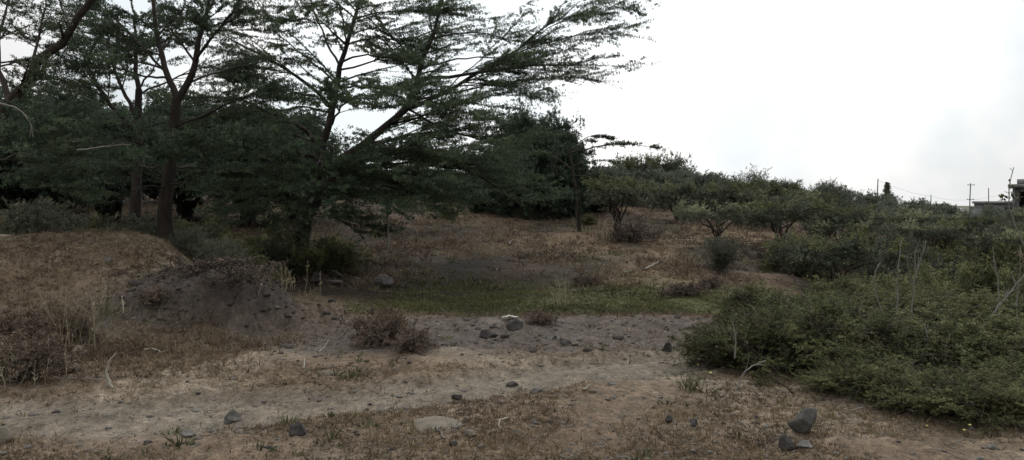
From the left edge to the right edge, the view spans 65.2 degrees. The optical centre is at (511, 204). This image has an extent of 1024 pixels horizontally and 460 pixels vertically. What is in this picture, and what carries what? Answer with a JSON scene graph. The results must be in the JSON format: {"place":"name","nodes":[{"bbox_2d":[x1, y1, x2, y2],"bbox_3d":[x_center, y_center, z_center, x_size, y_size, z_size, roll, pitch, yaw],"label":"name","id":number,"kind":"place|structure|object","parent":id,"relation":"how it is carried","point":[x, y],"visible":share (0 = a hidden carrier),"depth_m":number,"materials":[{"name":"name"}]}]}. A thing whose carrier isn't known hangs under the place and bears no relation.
{"place":"outdoors","nodes":[
{"label":"outdoors","id":0,"kind":"place"},
{"bbox_2d":[0,352,742,440],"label":"dirt track","id":1,"kind":"structure","parent":0,"point":[93,426],"depth_m":6.70,"materials":[{"name":"soil"}]},
{"bbox_2d":[58,262,731,354],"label":"earth lumps","id":2,"kind":"object","parent":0,"point":[531,348],"visible":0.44,"depth_m":10.04,"materials":[{"name":"soil"}]},
{"bbox_2d":[0,232,1020,459],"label":"twig litter","id":3,"kind":"object","parent":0,"point":[507,396],"visible":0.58,"depth_m":6.16,"materials":[{"name":"brown wood"}]},
{"bbox_2d":[0,194,1023,459],"bbox_3d":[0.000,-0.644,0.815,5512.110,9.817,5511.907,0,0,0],"label":"ground","id":4,"kind":"structure","parent":0,"point":[238,314],"depth_m":9.01,"materials":[{"name":"soil"}]},
{"bbox_2d":[0,91,55,195],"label":"dense tree","id":5,"kind":"object","parent":4,"relation":"on","point":[6,152],"visible":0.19,"depth_m":23.33,"materials":[{"name":"green plant"}]},
{"bbox_2d":[0,307,58,345],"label":"dry shrub","id":6,"kind":"object","parent":4,"relation":"on","point":[8,328],"visible":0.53,"depth_m":8.77,"materials":[{"name":"plant"}]},
{"bbox_2d":[0,328,89,382],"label":"dry shrub","id":7,"kind":"object","parent":4,"relation":"on","point":[36,348],"visible":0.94,"depth_m":7.18,"materials":[{"name":"plant"}]},
{"bbox_2d":[0,195,96,234],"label":"undergrowth shrub","id":8,"kind":"object","parent":4,"relation":"on","point":[40,223],"visible":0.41,"depth_m":15.38,"materials":[{"name":"green plant"}]},
{"bbox_2d":[10,200,91,232],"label":"undergrowth shrub","id":9,"kind":"object","parent":4,"relation":"on","point":[81,219],"visible":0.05,"depth_m":16.95,"materials":[{"name":"green plant"}]},
{"bbox_2d":[0,0,120,203],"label":"acacia tree","id":10,"kind":"object","parent":4,"relation":"on","point":[32,76],"visible":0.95,"depth_m":11.93,"materials":[{"name":"green plant"}]},
{"bbox_2d":[0,101,130,220],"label":"dense tree","id":11,"kind":"object","parent":4,"relation":"on","point":[45,192],"visible":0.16,"depth_m":24.18,"materials":[{"name":"green plant"}]},
{"bbox_2d":[36,304,105,345],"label":"dry shrub","id":12,"kind":"object","parent":4,"relation":"on","point":[61,325],"visible":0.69,"depth_m":8.81,"materials":[{"name":"plant"}]},
{"bbox_2d":[36,281,125,347],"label":"straw clump","id":13,"kind":"object","parent":4,"relation":"on","point":[91,329],"visible":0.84,"depth_m":8.81,"materials":[{"name":"plant"}]},
{"bbox_2d":[23,76,157,208],"bbox_3d":[-18.523,-2.517,34.124,6.776,5.692,5.968,0,0,3],"label":"dense tree","id":14,"kind":"object","parent":4,"relation":"on","point":[61,99],"visible":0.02,"depth_m":33.00,"materials":[{"name":"green plant"}]},
{"bbox_2d":[78,273,114,320],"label":"straw clump","id":15,"kind":"object","parent":4,"relation":"on","point":[109,302],"visible":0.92,"depth_m":9.70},
{"bbox_2d":[83,210,125,230],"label":"undergrowth shrub","id":16,"kind":"object","parent":4,"relation":"on","point":[96,224],"visible":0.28,"depth_m":22.09,"materials":[{"name":"green plant"}]},
{"bbox_2d":[54,99,195,222],"bbox_3d":[-13.437,-1.388,27.127,5.609,4.343,6.006,0,0,11],"label":"dense tree","id":17,"kind":"object","parent":4,"relation":"on","point":[149,192],"visible":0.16,"depth_m":26.58,"materials":[{"name":"green plant"}]},
{"bbox_2d":[100,211,175,237],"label":"undergrowth shrub","id":18,"kind":"object","parent":4,"relation":"on","point":[141,226],"visible":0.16,"depth_m":16.70,"materials":[{"name":"green plant"}]},
{"bbox_2d":[12,0,274,228],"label":"acacia tree","id":19,"kind":"object","parent":4,"relation":"on","point":[135,196],"visible":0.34,"depth_m":20.93,"materials":[{"name":"green plant"}]},
{"bbox_2d":[127,285,172,304],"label":"dry shrub","id":20,"kind":"object","parent":4,"relation":"on","point":[152,295],"visible":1,"depth_m":9.90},
{"bbox_2d":[20,0,317,244],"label":"acacia tree","id":21,"kind":"object","parent":4,"relation":"on","point":[175,147],"visible":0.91,"depth_m":13.97,"materials":[{"name":"green plant"}]},
{"bbox_2d":[122,81,227,196],"bbox_3d":[-16.631,-2.931,38.153,7.437,6.010,6.944,0,0,-7],"label":"dense tree","id":22,"kind":"object","parent":4,"relation":"on","point":[153,108],"visible":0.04,"depth_m":37.89,"materials":[{"name":"green plant"}]},
{"bbox_2d":[143,102,225,216],"bbox_3d":[-12.270,-1.635,30.101,5.646,4.478,4.973,0,0,-1],"label":"dense tree","id":23,"kind":"object","parent":4,"relation":"on","point":[186,211],"visible":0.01,"depth_m":29.72,"materials":[{"name":"green plant"}]},
{"bbox_2d":[168,225,211,261],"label":"wispy shrub","id":24,"kind":"object","parent":4,"relation":"on","point":[186,243],"visible":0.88,"depth_m":13.30,"materials":[{"name":"green plant"}]},
{"bbox_2d":[190,213,233,239],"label":"undergrowth shrub","id":25,"kind":"object","parent":4,"relation":"on","point":[213,220],"visible":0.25,"depth_m":23.11,"materials":[{"name":"green plant"}]},
{"bbox_2d":[149,252,292,278],"bbox_3d":[-3.874,0.824,10.714,1.813,0.356,1.118,0,0,-17],"label":"brush pile","id":26,"kind":"object","parent":4,"relation":"on","point":[195,269],"visible":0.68,"depth_m":10.57,"materials":[{"name":"brown plant"}]},
{"bbox_2d":[191,236,250,274],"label":"wispy shrub","id":27,"kind":"object","parent":4,"relation":"on","point":[216,252],"visible":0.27,"depth_m":12.30,"materials":[{"name":"green plant"}]},
{"bbox_2d":[197,228,267,277],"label":"undergrowth shrub","id":28,"kind":"object","parent":4,"relation":"on","point":[257,258],"visible":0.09,"depth_m":14.08,"materials":[{"name":"green plant"}]},
{"bbox_2d":[195,261,283,286],"bbox_3d":[-3.471,0.900,10.181,0.799,0.297,1.419,0,0,24],"label":"brush pile","id":29,"kind":"object","parent":4,"relation":"on","point":[242,273],"visible":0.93,"depth_m":10.04,"materials":[{"name":"brown plant"}]},
{"bbox_2d":[157,94,340,227],"bbox_3d":[-9.369,-1.504,28.871,6.364,4.966,6.442,0,0,28],"label":"dense tree","id":30,"kind":"object","parent":4,"relation":"on","point":[196,157],"visible":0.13,"depth_m":27.88,"materials":[{"name":"green plant"}]},
{"bbox_2d":[247,234,309,275],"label":"undergrowth shrub","id":31,"kind":"object","parent":4,"relation":"on","point":[275,254],"visible":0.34,"depth_m":18.04,"materials":[{"name":"green plant"}]},
{"bbox_2d":[251,222,331,276],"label":"thorn bush","id":32,"kind":"object","parent":4,"relation":"on","point":[306,253],"visible":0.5,"depth_m":18.39,"materials":[{"name":"green plant"}]},
{"bbox_2d":[260,103,361,219],"bbox_3d":[-8.617,-1.649,32.183,5.342,4.847,5.720,0,0,-16],"label":"dense tree","id":33,"kind":"object","parent":4,"relation":"on","point":[332,138],"visible":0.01,"depth_m":31.76,"materials":[{"name":"green plant"}]},
{"bbox_2d":[306,228,378,272],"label":"thorn bush","id":34,"kind":"object","parent":4,"relation":"on","point":[339,252],"visible":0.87,"depth_m":19.27,"materials":[{"name":"green plant"}]},
{"bbox_2d":[339,304,418,349],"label":"dry shrub","id":35,"kind":"object","parent":4,"relation":"on","point":[377,329],"visible":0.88,"depth_m":9.04,"materials":[{"name":"plant"}]},
{"bbox_2d":[144,0,660,273],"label":"acacia tree","id":36,"kind":"object","parent":4,"relation":"on","point":[419,158],"visible":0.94,"depth_m":18.02,"materials":[{"name":"green plant"}]},
{"bbox_2d":[387,327,438,354],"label":"dry shrub","id":37,"kind":"object","parent":4,"relation":"on","point":[418,342],"visible":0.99,"depth_m":8.62,"materials":[{"name":"plant"}]},
{"bbox_2d":[412,416,462,432],"bbox_3d":[-0.561,1.614,5.830,0.405,0.084,0.516,0,0,-2],"label":"rock","id":38,"kind":"object","parent":4,"relation":"on","point":[439,421],"visible":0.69,"depth_m":5.82,"materials":[{"name":"stone"}]},
{"bbox_2d":[2,199,913,459],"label":"weeds","id":39,"kind":"object","parent":4,"relation":"on","point":[515,312],"visible":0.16,"depth_m":14.03,"materials":[{"name":"plant"}]},
{"bbox_2d":[456,150,512,213],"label":"dense tree","id":40,"kind":"object","parent":4,"relation":"on","point":[483,207],"visible":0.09,"depth_m":37.59,"materials":[{"name":"green plant"}]},
{"bbox_2d":[0,238,1021,459],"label":"pebbles","id":41,"kind":"object","parent":4,"relation":"on","point":[989,446],"visible":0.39,"depth_m":6.19,"materials":[{"name":"stone"}]},
{"bbox_2d":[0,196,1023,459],"bbox_3d":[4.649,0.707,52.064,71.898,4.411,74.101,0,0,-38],"label":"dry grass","id":42,"kind":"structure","parent":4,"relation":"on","point":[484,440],"depth_m":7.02,"materials":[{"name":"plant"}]},
{"bbox_2d":[1,238,1023,459],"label":"soil clods","id":43,"kind":"object","parent":4,"relation":"on","point":[355,431],"visible":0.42,"depth_m":6.73,"materials":[{"name":"soil"}]},
{"bbox_2d":[477,91,584,219],"bbox_3d":[1.212,-2.263,36.019,4.566,6.217,5.418,0,0,44],"label":"domed tree","id":44,"kind":"object","parent":4,"relation":"on","point":[546,165],"visible":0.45,"depth_m":35.31,"materials":[{"name":"green plant"}]},
{"bbox_2d":[520,309,561,325],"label":"dry shrub","id":45,"kind":"object","parent":4,"relation":"on","point":[541,317],"visible":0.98,"depth_m":10.22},
{"bbox_2d":[542,103,604,217],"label":"domed tree","id":46,"kind":"object","parent":4,"relation":"on","point":[566,126],"visible":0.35,"depth_m":36.22,"materials":[{"name":"green plant"}]},
{"bbox_2d":[567,272,608,286],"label":"dry shrub","id":47,"kind":"object","parent":4,"relation":"on","point":[585,278],"visible":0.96,"depth_m":18.80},
{"bbox_2d":[526,133,670,231],"bbox_3d":[3.233,-0.783,29.950,5.427,3.951,2.637,0,0,0],"label":"acacia tree","id":48,"kind":"object","parent":4,"relation":"on","point":[610,138],"visible":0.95,"depth_m":30.00,"materials":[{"name":"green plant"}]},
{"bbox_2d":[581,166,664,229],"bbox_3d":[4.014,-0.199,30.343,2.978,2.710,4.344,0,0,27],"label":"umbrella thorn","id":49,"kind":"object","parent":4,"relation":"on","point":[620,191],"visible":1,"depth_m":29.72,"materials":[{"name":"green plant"}]},
{"bbox_2d":[587,162,661,210],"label":"thorn bush","id":50,"kind":"object","parent":4,"relation":"on","point":[619,172],"visible":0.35,"depth_m":39.12,"materials":[{"name":"green plant"}]},
{"bbox_2d":[594,218,664,242],"bbox_3d":[3.982,0.935,26.917,2.556,0.949,2.523,0,0,33],"label":"brush pile","id":51,"kind":"object","parent":4,"relation":"on","point":[629,234],"visible":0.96,"depth_m":26.60,"materials":[{"name":"brown plant"}]},
{"bbox_2d":[608,151,661,205],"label":"acacia tree","id":52,"kind":"object","parent":4,"relation":"on","point":[628,164],"visible":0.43,"depth_m":49.19,"materials":[{"name":"green plant"}]},
{"bbox_2d":[624,145,686,172],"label":"acacia tree","id":53,"kind":"object","parent":4,"relation":"on","point":[671,165],"visible":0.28,"depth_m":51.08,"materials":[{"name":"green plant"}]},
{"bbox_2d":[646,166,702,211],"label":"thorn bush","id":54,"kind":"object","parent":4,"relation":"on","point":[674,180],"visible":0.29,"depth_m":43.73,"materials":[{"name":"green plant"}]},
{"bbox_2d":[640,175,716,219],"bbox_3d":[7.353,-0.230,35.586,3.730,2.129,2.784,0,0,-11],"label":"umbrella thorn","id":55,"kind":"object","parent":4,"relation":"on","point":[668,193],"visible":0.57,"depth_m":34.97,"materials":[{"name":"green plant"}]},
{"bbox_2d":[654,281,711,297],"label":"dry shrub","id":56,"kind":"object","parent":4,"relation":"on","point":[683,289],"visible":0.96,"depth_m":16.32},
{"bbox_2d":[652,166,722,185],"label":"thorn bush","id":57,"kind":"object","parent":4,"relation":"on","point":[696,178],"visible":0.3,"depth_m":47.00,"materials":[{"name":"green plant"}]},
{"bbox_2d":[671,368,708,391],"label":"weed clump","id":58,"kind":"object","parent":4,"relation":"on","point":[691,387],"visible":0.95,"depth_m":6.86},
{"bbox_2d":[693,275,730,289],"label":"dry shrub","id":59,"kind":"object","parent":4,"relation":"on","point":[713,281],"visible":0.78,"depth_m":17.81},
{"bbox_2d":[671,313,755,369],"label":"thorn bush","id":60,"kind":"object","parent":4,"relation":"on","point":[688,354],"visible":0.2,"depth_m":8.22,"materials":[{"name":"green plant"}]},
{"bbox_2d":[694,234,749,273],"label":"wispy shrub","id":61,"kind":"object","parent":4,"relation":"on","point":[720,256],"visible":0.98,"depth_m":20.36,"materials":[{"name":"green plant"}]},
{"bbox_2d":[670,196,774,241],"bbox_3d":[6.800,0.605,26.149,3.370,1.795,3.144,0,0,-1],"label":"umbrella thorn","id":62,"kind":"object","parent":4,"relation":"on","point":[684,212],"visible":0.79,"depth_m":25.73,"materials":[{"name":"green plant"}]},
{"bbox_2d":[689,171,790,221],"bbox_3d":[9.555,-0.209,33.702,4.525,2.397,3.102,0,0,31],"label":"umbrella thorn","id":63,"kind":"object","parent":4,"relation":"on","point":[723,194],"visible":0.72,"depth_m":33.28,"materials":[{"name":"green plant"}]},
{"bbox_2d":[729,163,782,208],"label":"tree","id":64,"kind":"object","parent":4,"relation":"on","point":[749,177],"visible":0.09,"depth_m":51.75,"materials":[{"name":"green plant"}]},
{"bbox_2d":[708,275,804,321],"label":"thorn bush","id":65,"kind":"object","parent":4,"relation":"on","point":[738,298],"visible":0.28,"depth_m":10.52,"materials":[{"name":"green plant"}]},
{"bbox_2d":[667,294,864,386],"bbox_3d":[2.518,1.399,7.874,1.932,0.990,1.794,0,0,0],"label":"thorn bush","id":66,"kind":"object","parent":4,"relation":"on","point":[752,334],"visible":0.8,"depth_m":7.58,"materials":[{"name":"green plant"}]},
{"bbox_2d":[747,177,803,190],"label":"thorn bush","id":67,"kind":"object","parent":4,"relation":"on","point":[794,185],"visible":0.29,"depth_m":46.43,"materials":[{"name":"green plant"}]},
{"bbox_2d":[733,187,820,227],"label":"thorn bush","id":68,"kind":"object","parent":4,"relation":"on","point":[744,195],"visible":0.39,"depth_m":31.82,"materials":[{"name":"green plant"}]},
{"bbox_2d":[737,191,839,242],"bbox_3d":[8.517,0.588,24.927,2.977,2.023,3.045,0,0,14],"label":"umbrella thorn","id":69,"kind":"object","parent":4,"relation":"on","point":[761,214],"visible":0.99,"depth_m":24.27,"materials":[{"name":"green plant"}]},
{"bbox_2d":[738,236,846,271],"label":"bush","id":70,"kind":"object","parent":4,"relation":"on","point":[759,256],"visible":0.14,"depth_m":22.08,"materials":[{"name":"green plant"}]},
{"bbox_2d":[757,226,846,278],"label":"thorn bush","id":71,"kind":"object","parent":4,"relation":"on","point":[801,273],"visible":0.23,"depth_m":21.02,"materials":[{"name":"green plant"}]},
{"bbox_2d":[788,407,816,433],"bbox_3d":[2.033,1.501,5.574,0.178,0.192,0.145,0,0,36],"label":"rock","id":72,"kind":"object","parent":4,"relation":"on","point":[803,421],"visible":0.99,"depth_m":5.52,"materials":[{"name":"stone"}]},
{"bbox_2d":[712,281,928,326],"bbox_3d":[3.519,1.428,9.166,2.318,1.050,2.193,0,0,-1],"label":"thorn bush","id":73,"kind":"object","parent":4,"relation":"on","point":[810,299],"visible":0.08,"depth_m":9.07,"materials":[{"name":"green plant"}]},
{"bbox_2d":[796,271,870,302],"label":"thorn bush","id":74,"kind":"object","parent":4,"relation":"on","point":[826,286],"visible":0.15,"depth_m":11.82,"materials":[{"name":"green plant"}]},
{"bbox_2d":[791,216,882,242],"bbox_3d":[11.498,1.118,28.210,3.309,1.596,2.825,0,0,-38],"label":"umbrella thorn","id":75,"kind":"object","parent":4,"relation":"on","point":[827,229],"visible":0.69,"depth_m":27.56,"materials":[{"name":"green plant"}]},
{"bbox_2d":[808,176,869,207],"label":"feathery bush","id":76,"kind":"object","parent":4,"relation":"on","point":[835,189],"visible":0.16,"depth_m":59.27,"materials":[{"name":"green plant"}]},
{"bbox_2d":[760,223,918,284],"bbox_3d":[7.622,1.427,18.900,3.382,1.968,2.525,0,0,-2],"label":"thorn bush","id":77,"kind":"object","parent":4,"relation":"on","point":[853,249],"visible":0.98,"depth_m":18.37,"materials":[{"name":"green plant"}]},
{"bbox_2d":[806,198,879,240],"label":"thorn bush","id":78,"kind":"object","parent":4,"relation":"on","point":[860,211],"visible":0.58,"depth_m":28.42,"materials":[{"name":"green plant"}]},
{"bbox_2d":[779,347,916,403],"bbox_3d":[2.873,1.494,6.734,1.159,0.540,0.897,0,0,-4],"label":"thorn bush","id":79,"kind":"object","parent":4,"relation":"on","point":[829,377],"visible":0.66,"depth_m":6.62,"materials":[{"name":"green plant"}]},
{"bbox_2d":[749,285,954,374],"bbox_3d":[3.301,1.338,7.634,1.898,1.044,2.171,0,0,29],"label":"thorn bush","id":80,"kind":"object","parent":4,"relation":"on","point":[858,328],"visible":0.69,"depth_m":7.25,"materials":[{"name":"green plant"}]},
{"bbox_2d":[827,224,882,269],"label":"thorn bush","id":81,"kind":"object","parent":4,"relation":"on","point":[860,232],"visible":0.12,"depth_m":23.81,"materials":[{"name":"green plant"}]},
{"bbox_2d":[852,188,897,206],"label":"thorn bush","id":82,"kind":"object","parent":4,"relation":"on","point":[871,197],"visible":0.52,"depth_m":83.20,"materials":[{"name":"green plant"}]},
{"bbox_2d":[845,255,921,285],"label":"thorn bush","id":83,"kind":"object","parent":4,"relation":"on","point":[869,270],"visible":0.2,"depth_m":19.51,"materials":[{"name":"green plant"}]},
{"bbox_2d":[841,350,958,425],"bbox_3d":[3.183,1.473,6.353,1.044,0.537,1.432,0,0,27],"label":"thorn bush","id":84,"kind":"object","parent":4,"relation":"on","point":[893,378],"visible":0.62,"depth_m":6.21,"materials":[{"name":"green plant"}]},
{"bbox_2d":[847,271,954,306],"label":"thorn bush","id":85,"kind":"object","parent":4,"relation":"on","point":[889,282],"visible":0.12,"depth_m":10.28,"materials":[{"name":"green plant"}]},
{"bbox_2d":[865,223,939,273],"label":"thorn bush","id":86,"kind":"object","parent":4,"relation":"on","point":[910,241],"visible":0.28,"depth_m":23.07,"materials":[{"name":"green plant"}]},
{"bbox_2d":[862,204,967,246],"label":"thorn bush","id":87,"kind":"object","parent":4,"relation":"on","point":[922,218],"visible":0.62,"depth_m":33.83,"materials":[{"name":"green plant"}]},
{"bbox_2d":[872,216,972,254],"bbox_3d":[14.663,1.212,28.888,3.275,1.588,3.255,0,0,34],"label":"umbrella thorn","id":88,"kind":"object","parent":4,"relation":"on","point":[926,230],"visible":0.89,"depth_m":28.63,"materials":[{"name":"green plant"}]},
{"bbox_2d":[896,195,949,213],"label":"thorn bush","id":89,"kind":"object","parent":4,"relation":"on","point":[914,203],"visible":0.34,"depth_m":84.69,"materials":[{"name":"green plant"}]},
{"bbox_2d":[831,303,1023,379],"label":"thorn bush","id":90,"kind":"object","parent":4,"relation":"on","point":[973,339],"visible":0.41,"depth_m":6.90,"materials":[{"name":"green plant"}]},
{"bbox_2d":[842,280,1020,329],"bbox_3d":[4.718,1.445,9.362,2.511,1.080,2.393,0,0,-2],"label":"thorn bush","id":91,"kind":"object","parent":4,"relation":"on","point":[926,307],"visible":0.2,"depth_m":9.03,"materials":[{"name":"green plant"}]},
{"bbox_2d":[874,254,1010,303],"bbox_3d":[6.045,1.209,10.848,2.038,1.104,2.091,0,0,-6],"label":"thorn bush","id":92,"kind":"object","parent":4,"relation":"on","point":[927,277],"visible":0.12,"depth_m":10.69,"materials":[{"name":"green plant"}]},
{"bbox_2d":[865,355,1023,437],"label":"thorn bush","id":93,"kind":"object","parent":4,"relation":"on","point":[968,398],"visible":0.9,"depth_m":5.79,"materials":[{"name":"green plant"}]},
{"bbox_2d":[912,215,981,253],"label":"thorn bush","id":94,"kind":"object","parent":4,"relation":"on","point":[938,241],"visible":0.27,"depth_m":30.57,"materials":[{"name":"green plant"}]},
{"bbox_2d":[915,248,981,288],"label":"thorn bush","id":95,"kind":"object","parent":4,"relation":"on","point":[939,259],"visible":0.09,"depth_m":19.12,"materials":[{"name":"green plant"}]},
{"bbox_2d":[918,240,982,271],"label":"thorn bush","id":96,"kind":"object","parent":4,"relation":"on","point":[949,256],"visible":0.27,"depth_m":23.04,"materials":[{"name":"green plant"}]},
{"bbox_2d":[916,298,1023,376],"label":"thorn bush","id":97,"kind":"object","parent":4,"relation":"on","point":[1010,334],"visible":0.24,"depth_m":6.88,"materials":[{"name":"green plant"}]},
{"bbox_2d":[917,283,1023,327],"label":"thorn bush","id":98,"kind":"object","parent":4,"relation":"on","point":[1012,303],"visible":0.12,"depth_m":8.99,"materials":[{"name":"green plant"}]},
{"bbox_2d":[959,210,1006,233],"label":"thorn bush","id":99,"kind":"object","parent":4,"relation":"on","point":[975,219],"visible":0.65,"depth_m":50.54,"materials":[{"name":"green plant"}]},
{"bbox_2d":[955,217,1021,260],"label":"thorn bush","id":100,"kind":"object","parent":4,"relation":"on","point":[968,240],"visible":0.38,"depth_m":27.02,"materials":[{"name":"green plant"}]},
{"bbox_2d":[955,256,1023,304],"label":"thorn bush","id":101,"kind":"object","parent":4,"relation":"on","point":[1009,284],"visible":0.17,"depth_m":10.28,"materials":[{"name":"green plant"}]},
{"bbox_2d":[972,201,1011,214],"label":"block building","id":102,"kind":"structure","parent":4,"relation":"on","point":[979,205],"depth_m":120.18,"materials":[{"name":"concrete"}]},
{"bbox_2d":[970,350,1023,422],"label":"thorn bush","id":103,"kind":"object","parent":4,"relation":"on","point":[1000,365],"visible":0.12,"depth_m":6.14,"materials":[{"name":"green plant"}]},
{"bbox_2d":[972,232,1023,278],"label":"thorn bush","id":104,"kind":"object","parent":4,"relation":"on","point":[1003,256],"visible":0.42,"depth_m":21.82,"materials":[{"name":"green plant"}]},
{"bbox_2d":[972,225,1023,252],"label":"thorn bush","id":105,"kind":"object","parent":4,"relation":"on","point":[1012,233],"visible":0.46,"depth_m":23.29,"materials":[{"name":"green plant"}]},
{"bbox_2d":[998,167,1023,245],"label":"tall weed","id":106,"kind":"object","parent":4,"relation":"on","point":[1001,196],"visible":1,"depth_m":8.20,"materials":[{"name":"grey plant"}]},
{"bbox_2d":[1008,179,1023,210],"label":"unfinished building","id":107,"kind":"structure","parent":4,"relation":"on","point":[1018,187],"depth_m":101.45,"materials":[{"name":"concrete"}]},
{"bbox_2d":[0,0,1023,205],"label":"sky","id":108,"kind":"structure","parent":0,"point":[923,97],"materials":[{"name":"white"}]},
{"bbox_2d":[326,264,750,316],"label":"green grass","id":109,"kind":"structure","parent":0,"point":[518,301],"depth_m":15.80,"materials":[{"name":"plant"}]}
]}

